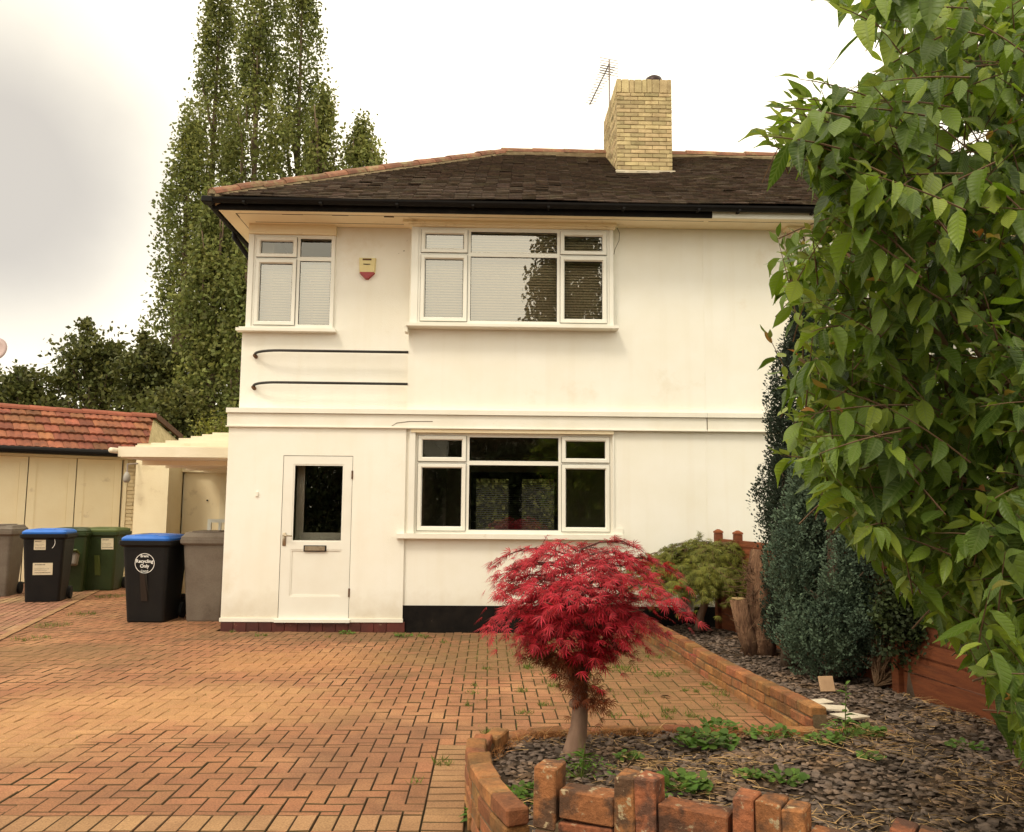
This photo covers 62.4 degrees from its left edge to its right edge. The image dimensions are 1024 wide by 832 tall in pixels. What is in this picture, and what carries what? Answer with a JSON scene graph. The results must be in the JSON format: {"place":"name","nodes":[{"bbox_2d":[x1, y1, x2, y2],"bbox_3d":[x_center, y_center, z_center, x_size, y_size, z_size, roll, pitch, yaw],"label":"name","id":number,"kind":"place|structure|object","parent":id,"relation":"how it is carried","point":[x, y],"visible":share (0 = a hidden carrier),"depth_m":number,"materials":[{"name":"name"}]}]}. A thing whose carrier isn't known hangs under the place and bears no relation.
{"place":"outdoors","nodes":[
{"label":"outdoors","id":0,"kind":"place"},
{"bbox_2d":[0,338,6,357],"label":"satellite dish","id":1,"kind":"object","parent":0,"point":[3,346],"visible":1,"depth_m":19.44,"materials":[{"name":"metal"}]},
{"bbox_2d":[0,583,99,640],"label":"neighbour driveway","id":2,"kind":"structure","parent":0,"point":[18,613],"depth_m":11.71,"materials":[{"name":"brick"}]},
{"bbox_2d":[0,524,27,596],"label":"wheelie bin","id":3,"kind":"object","parent":2,"relation":"on","point":[11,546],"visible":0.93,"depth_m":13.47,"materials":[{"name":"grey plastic"}]},
{"bbox_2d":[20,528,78,601],"bbox_3d":[-7.136,2.284,13.019,0.660,1.096,0.837,2,-6,-14],"label":"wheelie bin","id":4,"kind":"object","parent":2,"relation":"on","point":[48,553],"visible":1,"depth_m":12.72,"materials":[{"name":"black plastic"}]},
{"bbox_2d":[60,527,91,591],"bbox_3d":[-7.541,2.457,14.542,0.660,1.076,0.836,1,-6,-9],"label":"wheelie bin","id":5,"kind":"object","parent":2,"relation":"on","point":[78,578],"visible":0.2,"depth_m":14.26,"materials":[{"name":"green plastic"}]},
{"bbox_2d":[71,549,79,565],"bbox_3d":[-7.416,2.357,14.088,0.380,0.285,0.178,1,-6,-1],"label":"label","id":6,"kind":"object","parent":5,"relation":"hanging from","point":[75,556],"visible":0.42,"depth_m":14.05,"materials":[{"name":"grey plastic"}]},
{"bbox_2d":[0,403,182,582],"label":"garage","id":7,"kind":"structure","parent":2,"relation":"on","point":[61,467],"depth_m":16.31,"materials":[{"name":"beige paint"}]},
{"bbox_2d":[0,456,27,581],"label":"garage door","id":8,"kind":"structure","parent":7,"relation":"in","point":[13,469],"depth_m":15.66,"materials":[{"name":"beige paint"}]},
{"bbox_2d":[21,457,76,581],"bbox_3d":[-8.758,1.949,15.992,0.802,2.320,0.050,5,-8,-37],"label":"garage door","id":9,"kind":"structure","parent":7,"relation":"in","point":[51,481],"depth_m":16.02,"materials":[{"name":"beige paint"}]},
{"bbox_2d":[73,459,121,526],"bbox_3d":[-8.105,2.007,16.484,0.802,2.320,0.050,5,-8,-37],"label":"garage door","id":10,"kind":"structure","parent":7,"relation":"in","point":[98,481],"depth_m":16.53,"materials":[{"name":"beige paint"}]},
{"bbox_2d":[0,587,779,831],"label":"driveway","id":11,"kind":"structure","parent":0,"point":[260,739],"depth_m":5.93,"materials":[{"name":"brick"}]},
{"bbox_2d":[86,527,131,590],"bbox_3d":[-7.139,2.490,14.816,0.682,1.076,0.837,1,-6,-6],"label":"wheelie bin","id":12,"kind":"object","parent":11,"relation":"on","point":[105,571],"visible":0.81,"depth_m":14.51,"materials":[{"name":"green plastic"}]},
{"bbox_2d":[119,533,185,622],"bbox_3d":[-4.611,2.080,10.950,0.660,1.096,0.859,0,-6,0],"label":"wheelie bin","id":13,"kind":"object","parent":11,"relation":"on","point":[154,565],"visible":0.97,"depth_m":10.62,"materials":[{"name":"black plastic"}]},
{"bbox_2d":[131,533,185,601],"bbox_3d":[-5.055,2.210,12.044,0.660,1.066,0.859,0,-6,4],"label":"wheelie bin","id":14,"kind":"object","parent":11,"relation":"on","point":[183,597],"visible":0.09,"depth_m":12.19,"materials":[{"name":"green plastic"}]},
{"bbox_2d":[132,444,226,593],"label":"side store","id":15,"kind":"structure","parent":11,"relation":"on","point":[176,500],"depth_m":13.47,"materials":[{"name":"beige paint"}]},
{"bbox_2d":[123,463,137,482],"bbox_3d":[-5.874,0.869,12.997,0.106,0.312,0.250,-1,-6,13],"label":"wall lamp","id":16,"kind":"object","parent":15,"relation":"attached to","point":[126,478],"visible":1,"depth_m":12.90,"materials":[{"name":"metal"}]},
{"bbox_2d":[108,432,228,472],"bbox_3d":[-4.263,0.455,12.443,1.465,0.679,4.160,1,-6,-1],"label":"canopy","id":17,"kind":"object","parent":15,"relation":"attached to","point":[206,453],"visible":0.59,"depth_m":10.93,"materials":[{"name":"paint"}]},
{"bbox_2d":[181,472,220,593],"bbox_3d":[-5.131,1.908,13.695,0.771,1.982,0.070,1,-6,-1],"label":"door","id":18,"kind":"structure","parent":15,"relation":"in","point":[201,491],"depth_m":13.75,"materials":[{"name":"beige paint"}]},
{"bbox_2d":[180,530,223,620],"bbox_3d":[-3.941,2.074,11.057,0.616,1.142,0.768,1,-6,-3],"label":"wheelie bin","id":19,"kind":"object","parent":11,"relation":"on","point":[203,555],"visible":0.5,"depth_m":10.76,"materials":[{"name":"grey plastic"}]},
{"bbox_2d":[207,519,224,529],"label":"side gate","id":20,"kind":"structure","parent":11,"relation":"on","point":[211,521],"depth_m":12.67,"materials":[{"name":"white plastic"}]},
{"bbox_2d":[338,630,355,633],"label":"weed","id":21,"kind":"object","parent":11,"relation":"on","point":[344,632],"visible":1,"depth_m":9.81,"materials":[{"name":"green plant"}]},
{"bbox_2d":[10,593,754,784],"bbox_3d":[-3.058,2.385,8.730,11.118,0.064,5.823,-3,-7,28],"label":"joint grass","id":22,"kind":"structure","parent":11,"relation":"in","point":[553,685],"depth_m":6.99,"materials":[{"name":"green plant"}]},
{"bbox_2d":[394,632,412,636],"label":"weed","id":23,"kind":"object","parent":11,"relation":"on","point":[401,634],"visible":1,"depth_m":9.62,"materials":[{"name":"green plant"}]},
{"bbox_2d":[317,632,537,831],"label":"driveway base","id":24,"kind":"object","parent":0,"point":[465,827],"depth_m":5.83,"materials":[{"name":"brown sand"}]},
{"bbox_2d":[180,408,228,437],"bbox_3d":[-6.083,1.563,17.266,1.610,3.464,1.536,1,-6,-1],"label":"shrub","id":25,"kind":"object","parent":24,"relation":"on","point":[220,426],"visible":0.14,"depth_m":17.21,"materials":[{"name":"green plant"}]},
{"bbox_2d":[459,807,467,822],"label":"weed","id":26,"kind":"object","parent":24,"relation":"on","point":[464,814],"visible":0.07,"depth_m":4.02,"materials":[{"name":"green plant"}]},
{"bbox_2d":[533,759,942,831],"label":"front wall","id":27,"kind":"structure","parent":24,"relation":"on","point":[633,800],"depth_m":2.98,"materials":[{"name":"brick"}]},
{"bbox_2d":[634,620,894,734],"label":"retaining wall","id":28,"kind":"structure","parent":24,"relation":"on","point":[781,704],"depth_m":6.49,"materials":[{"name":"orange brick"}]},
{"bbox_2d":[0,0,987,409],"label":"sky","id":29,"kind":"structure","parent":0,"point":[90,90],"materials":[{"name":"white"}]},
{"bbox_2d":[492,623,1023,831],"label":"planting bed","id":30,"kind":"object","parent":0,"point":[834,769],"visible":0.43,"depth_m":4.62,"materials":[{"name":"grey gravel"}]},
{"bbox_2d":[505,780,533,804],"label":"weed","id":31,"kind":"object","parent":30,"relation":"on","point":[518,791],"visible":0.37,"depth_m":4.04,"materials":[{"name":"green plant"}]},
{"bbox_2d":[556,745,616,778],"bbox_3d":[0.358,1.780,4.357,0.369,0.172,0.293,1,-6,-1],"label":"weed","id":32,"kind":"object","parent":30,"relation":"on","point":[582,762],"visible":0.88,"depth_m":4.36,"materials":[{"name":"green plant"}]},
{"bbox_2d":[475,534,709,758],"bbox_3d":[0.414,1.300,4.795,1.306,1.250,1.218,1,-6,-1],"label":"maple tree","id":33,"kind":"object","parent":30,"relation":"on","point":[563,599],"visible":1,"depth_m":4.62,"materials":[{"name":"red plant"}]},
{"bbox_2d":[491,725,749,760],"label":"dry grass","id":34,"kind":"structure","parent":30,"relation":"on","point":[544,733],"depth_m":5.10,"materials":[{"name":"brown plant"}]},
{"bbox_2d":[612,749,644,761],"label":"weed","id":35,"kind":"object","parent":30,"relation":"on","point":[634,752],"visible":0.95,"depth_m":4.67,"materials":[{"name":"green plant"}]},
{"bbox_2d":[618,530,748,631],"bbox_3d":[2.244,1.863,9.539,2.382,1.150,1.361,1,-6,-1],"label":"maple tree","id":36,"kind":"object","parent":30,"relation":"on","point":[696,562],"visible":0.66,"depth_m":9.30,"materials":[{"name":"green plant"}]},
{"bbox_2d":[656,767,712,797],"bbox_3d":[0.817,1.806,4.176,0.355,0.095,0.292,1,-6,-1],"label":"weed","id":37,"kind":"object","parent":30,"relation":"on","point":[687,779],"visible":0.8,"depth_m":4.16,"materials":[{"name":"green plant"}]},
{"bbox_2d":[671,726,740,750],"bbox_3d":[1.131,1.885,4.970,0.389,0.108,0.367,-3,-7,31],"label":"weed","id":38,"kind":"object","parent":30,"relation":"on","point":[722,735],"visible":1,"depth_m":4.94,"materials":[{"name":"green plant"}]},
{"bbox_2d":[717,544,777,656],"bbox_3d":[2.275,1.784,8.048,0.651,1.114,0.433,5,-7,-34],"label":"tree stump","id":39,"kind":"object","parent":30,"relation":"on","point":[746,611],"visible":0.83,"depth_m":8.05,"materials":[{"name":"brown wood"}]},
{"bbox_2d":[733,766,761,778],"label":"weed","id":40,"kind":"object","parent":30,"relation":"on","point":[749,772],"visible":0.99,"depth_m":4.38,"materials":[{"name":"green plant"}]},
{"bbox_2d":[476,690,1023,831],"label":"dry straw","id":41,"kind":"object","parent":30,"relation":"on","point":[884,740],"visible":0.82,"depth_m":4.54,"materials":[{"name":"brown plant"}]},
{"bbox_2d":[742,723,799,739],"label":"weed","id":42,"kind":"object","parent":30,"relation":"on","point":[754,732],"visible":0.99,"depth_m":5.13,"materials":[{"name":"green plant"}]},
{"bbox_2d":[758,442,812,666],"bbox_3d":[2.437,1.223,7.575,0.556,1.987,0.510,7,-9,-44],"label":"conifer","id":43,"kind":"object","parent":30,"relation":"on","point":[774,501],"visible":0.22,"depth_m":7.60,"materials":[{"name":"green plant"}]},
{"bbox_2d":[762,764,809,786],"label":"weed","id":44,"kind":"object","parent":30,"relation":"on","point":[799,776],"visible":1,"depth_m":4.30,"materials":[{"name":"green plant"}]},
{"bbox_2d":[745,298,848,643],"bbox_3d":[2.900,0.477,8.197,1.180,3.611,1.230,1,-6,-1],"label":"conifer","id":45,"kind":"object","parent":30,"relation":"on","point":[777,428],"visible":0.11,"depth_m":8.20,"materials":[{"name":"green plant"}]},
{"bbox_2d":[811,698,833,703],"bbox_3d":[2.154,2.005,5.924,0.177,0.018,0.122,3,-7,-19],"label":"paving tile","id":46,"kind":"object","parent":30,"relation":"on","point":[823,701],"visible":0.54,"depth_m":5.91,"materials":[{"name":"stone"}]},
{"bbox_2d":[760,455,885,681],"bbox_3d":[2.685,1.109,7.127,1.052,2.146,1.050,-5,-9,43],"label":"conifer","id":47,"kind":"object","parent":30,"relation":"on","point":[823,628],"visible":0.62,"depth_m":6.88,"materials":[{"name":"green plant"}]},
{"bbox_2d":[801,731,845,744],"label":"weed","id":48,"kind":"object","parent":30,"relation":"on","point":[830,735],"visible":0.96,"depth_m":5.04,"materials":[{"name":"green plant"}]},
{"bbox_2d":[818,676,834,691],"bbox_3d":[2.397,2.041,6.436,0.115,0.112,0.054,1,-6,-7],"label":"paving tile","id":49,"kind":"object","parent":30,"relation":"on","point":[826,683],"visible":1,"depth_m":6.43,"materials":[{"name":"beige stone"}]},
{"bbox_2d":[820,704,848,711],"bbox_3d":[2.152,1.984,5.745,0.248,0.021,0.126,-1,-6,13],"label":"paving tile","id":50,"kind":"object","parent":30,"relation":"on","point":[834,707],"visible":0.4,"depth_m":5.72,"materials":[{"name":"stone"}]},
{"bbox_2d":[821,681,865,738],"bbox_3d":[2.023,1.798,5.164,0.258,0.346,0.225,-3,-7,31],"label":"weed","id":51,"kind":"object","parent":30,"relation":"on","point":[856,731],"visible":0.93,"depth_m":5.14,"materials":[{"name":"green plant"}]},
{"bbox_2d":[830,712,869,719],"bbox_3d":[2.208,1.961,5.521,0.196,0.021,0.156,3,-7,-24],"label":"paving tile","id":52,"kind":"object","parent":30,"relation":"on","point":[857,716],"visible":0.8,"depth_m":5.49,"materials":[{"name":"stone"}]},
{"bbox_2d":[846,722,886,737],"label":"weed","id":53,"kind":"object","parent":30,"relation":"on","point":[875,729],"visible":0.71,"depth_m":5.23,"materials":[{"name":"green plant"}]},
{"bbox_2d":[855,749,886,759],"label":"weed","id":54,"kind":"object","parent":30,"relation":"on","point":[864,756],"visible":0.96,"depth_m":4.72,"materials":[{"name":"green plant"}]},
{"bbox_2d":[861,600,895,686],"bbox_3d":[3.100,1.779,6.581,0.719,0.693,0.571,2,-6,-10],"label":"dead shrub","id":55,"kind":"object","parent":30,"relation":"on","point":[882,676],"visible":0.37,"depth_m":6.62,"materials":[{"name":"brown plant"}]},
{"bbox_2d":[738,0,1023,768],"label":"cherry tree","id":56,"kind":"object","parent":30,"relation":"on","point":[882,170],"visible":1,"depth_m":2.88,"materials":[{"name":"green plant"}]},
{"bbox_2d":[859,565,937,699],"bbox_3d":[3.146,1.559,6.465,0.917,1.286,0.835,1,-6,-1],"label":"shrub","id":57,"kind":"object","parent":30,"relation":"on","point":[895,619],"visible":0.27,"depth_m":6.34,"materials":[{"name":"green plant"}]},
{"bbox_2d":[944,737,988,750],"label":"weed","id":58,"kind":"object","parent":30,"relation":"on","point":[952,740],"visible":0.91,"depth_m":4.91,"materials":[{"name":"green plant"}]},
{"label":"ground","id":59,"kind":"structure","parent":0,"visible":0},
{"bbox_2d":[0,359,70,405],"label":"broadleaf tree","id":60,"kind":"object","parent":59,"relation":"on","point":[18,385],"visible":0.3,"depth_m":24.38,"materials":[{"name":"green plant"}]},
{"bbox_2d":[25,315,135,410],"bbox_3d":[-12.450,0.517,24.758,3.741,7.061,3.143,1,-6,-1],"label":"broadleaf tree","id":61,"kind":"object","parent":59,"relation":"on","point":[88,361],"visible":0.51,"depth_m":24.44,"materials":[{"name":"green plant"}]},
{"bbox_2d":[98,329,191,412],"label":"broadleaf tree","id":62,"kind":"object","parent":59,"relation":"on","point":[137,371],"visible":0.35,"depth_m":23.50,"materials":[{"name":"green plant"}]},
{"bbox_2d":[121,383,223,439],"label":"broadleaf tree","id":63,"kind":"object","parent":59,"relation":"on","point":[176,404],"visible":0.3,"depth_m":21.90,"materials":[{"name":"green plant"}]},
{"bbox_2d":[132,96,214,379],"bbox_3d":[-10.724,-3.194,27.197,2.866,14.999,2.740,1,-6,-1],"label":"poplar tree","id":64,"kind":"object","parent":59,"relation":"on","point":[187,176],"visible":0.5,"depth_m":27.22,"materials":[{"name":"green plant"}]},
{"bbox_2d":[154,172,242,423],"bbox_3d":[-8.537,-1.523,24.091,3.089,11.419,3.191,1,-6,-1],"label":"poplar tree","id":65,"kind":"object","parent":59,"relation":"on","point":[199,303],"visible":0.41,"depth_m":23.68,"materials":[{"name":"green plant"}]},
{"bbox_2d":[162,0,250,402],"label":"poplar tree","id":66,"kind":"object","parent":59,"relation":"on","point":[211,39],"visible":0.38,"depth_m":29.88,"materials":[{"name":"green plant"}]},
{"bbox_2d":[208,232,248,432],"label":"poplar tree","id":67,"kind":"object","parent":59,"relation":"on","point":[238,291],"visible":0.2,"depth_m":22.93,"materials":[{"name":"green plant"}]},
{"bbox_2d":[210,0,301,392],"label":"poplar tree","id":68,"kind":"object","parent":59,"relation":"on","point":[257,92],"visible":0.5,"depth_m":28.77,"materials":[{"name":"green plant"}]},
{"bbox_2d":[266,0,330,179],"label":"poplar tree","id":69,"kind":"object","parent":59,"relation":"on","point":[308,15],"visible":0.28,"depth_m":31.18,"materials":[{"name":"green plant"}]},
{"bbox_2d":[294,64,346,175],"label":"poplar tree","id":70,"kind":"object","parent":59,"relation":"on","point":[323,114],"visible":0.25,"depth_m":27.79,"materials":[{"name":"green plant"}]},
{"bbox_2d":[320,108,386,170],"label":"poplar tree","id":71,"kind":"object","parent":59,"relation":"on","point":[362,150],"visible":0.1,"depth_m":27.68,"materials":[{"name":"green plant"}]},
{"bbox_2d":[201,75,714,633],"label":"house","id":72,"kind":"structure","parent":59,"relation":"on","point":[515,317],"depth_m":10.44,"materials":[{"name":"white paint"}]},
{"bbox_2d":[235,224,336,332],"bbox_3d":[-2.797,-1.719,10.638,1.225,1.371,0.265,1,-6,-1],"label":"window","id":73,"kind":"structure","parent":72,"relation":"in","point":[258,261],"depth_m":10.62,"materials":[{"name":"white plastic"}]},
{"bbox_2d":[274,455,352,622],"bbox_3d":[-2.356,1.377,10.249,0.887,2.169,0.384,1,-6,-1],"label":"door","id":74,"kind":"structure","parent":72,"relation":"in","point":[314,574],"depth_m":10.09,"materials":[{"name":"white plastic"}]},
{"bbox_2d":[359,258,375,279],"bbox_3d":[-1.824,-1.859,10.639,0.218,0.279,0.056,1,-6,-1],"label":"alarm box","id":75,"kind":"object","parent":72,"relation":"attached to","point":[367,268],"visible":1,"depth_m":10.62,"materials":[{"name":"beige plastic"}]},
{"bbox_2d":[396,429,624,539],"bbox_3d":[-0.011,0.827,10.274,2.738,1.320,0.200,1,-6,-1],"label":"window","id":76,"kind":"structure","parent":72,"relation":"in","point":[417,462],"depth_m":10.29,"materials":[{"name":"white plastic"}]},
{"bbox_2d":[403,219,618,333],"bbox_3d":[-0.020,-1.698,10.490,2.660,1.401,0.285,1,-6,-1],"label":"window","id":77,"kind":"structure","parent":72,"relation":"in","point":[423,231],"depth_m":10.52,"materials":[{"name":"white plastic"}]},
{"bbox_2d":[470,472,557,529],"bbox_3d":[0.058,2.026,16.148,1.700,1.900,0.150,1,-6,-1],"label":"garden door","id":78,"kind":"structure","parent":72,"relation":"in","point":[514,483],"depth_m":16.16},
{"bbox_2d":[586,57,617,104],"bbox_3d":[1.388,-5.030,13.488,0.242,1.877,1.181,-3,-7,27],"label":"tv aerial","id":79,"kind":"object","parent":72,"relation":"attached to","point":[608,73],"visible":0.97,"depth_m":13.79,"materials":[{"name":"metal"}]},
{"bbox_2d":[677,595,693,611],"bbox_3d":[2.085,2.225,10.134,0.188,0.245,0.091,1,-6,-1],"label":"meter box","id":80,"kind":"object","parent":72,"relation":"attached to","point":[690,607],"visible":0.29,"depth_m":10.09,"materials":[{"name":"white paint"}]},
{"bbox_2d":[681,596,691,609],"bbox_3d":[2.086,2.220,10.095,0.138,0.185,0.012,1,-6,-1],"label":"door","id":81,"kind":"structure","parent":80,"relation":"in","point":[689,606],"depth_m":10.08,"materials":[{"name":"grey plastic"}]},
{"bbox_2d":[476,479,553,529],"bbox_3d":[2.301,2.020,22.485,12.500,4.097,2.362,1,-6,-1],"label":"garden hedge","id":82,"kind":"object","parent":59,"relation":"on","point":[491,487],"visible":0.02,"depth_m":21.87,"materials":[{"name":"green plant"}]},
{"bbox_2d":[477,479,553,529],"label":"garden wall","id":83,"kind":"structure","parent":59,"relation":"on","point":[522,508],"depth_m":23.78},
{"bbox_2d":[464,725,818,831],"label":"brick edging","id":84,"kind":"object","parent":59,"relation":"on","point":[495,801],"visible":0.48,"depth_m":3.90,"materials":[{"name":"orange brick"}]},
{"bbox_2d":[700,716,742,729],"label":"weed","id":85,"kind":"object","parent":84,"relation":"on","point":[715,721],"visible":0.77,"depth_m":5.32,"materials":[{"name":"green plant"}]},
{"bbox_2d":[672,150,1013,627],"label":"house","id":86,"kind":"structure","parent":59,"relation":"on","point":[741,247],"depth_m":10.54,"materials":[{"name":"white paint"}]},
{"bbox_2d":[782,226,985,332],"bbox_3d":[4.777,-1.648,10.589,2.725,1.401,0.337,1,-6,-1],"label":"window","id":87,"kind":"structure","parent":86,"relation":"in","point":[786,229],"depth_m":10.56,"materials":[{"name":"white plastic"}]},
{"bbox_2d":[713,529,999,724],"bbox_3d":[3.027,1.587,6.351,0.118,1.265,7.661,1,-6,-8],"label":"fence","id":88,"kind":"object","parent":59,"relation":"on","point":[939,676],"visible":0.21,"depth_m":6.15,"materials":[{"name":"brown wood"}]}
]}

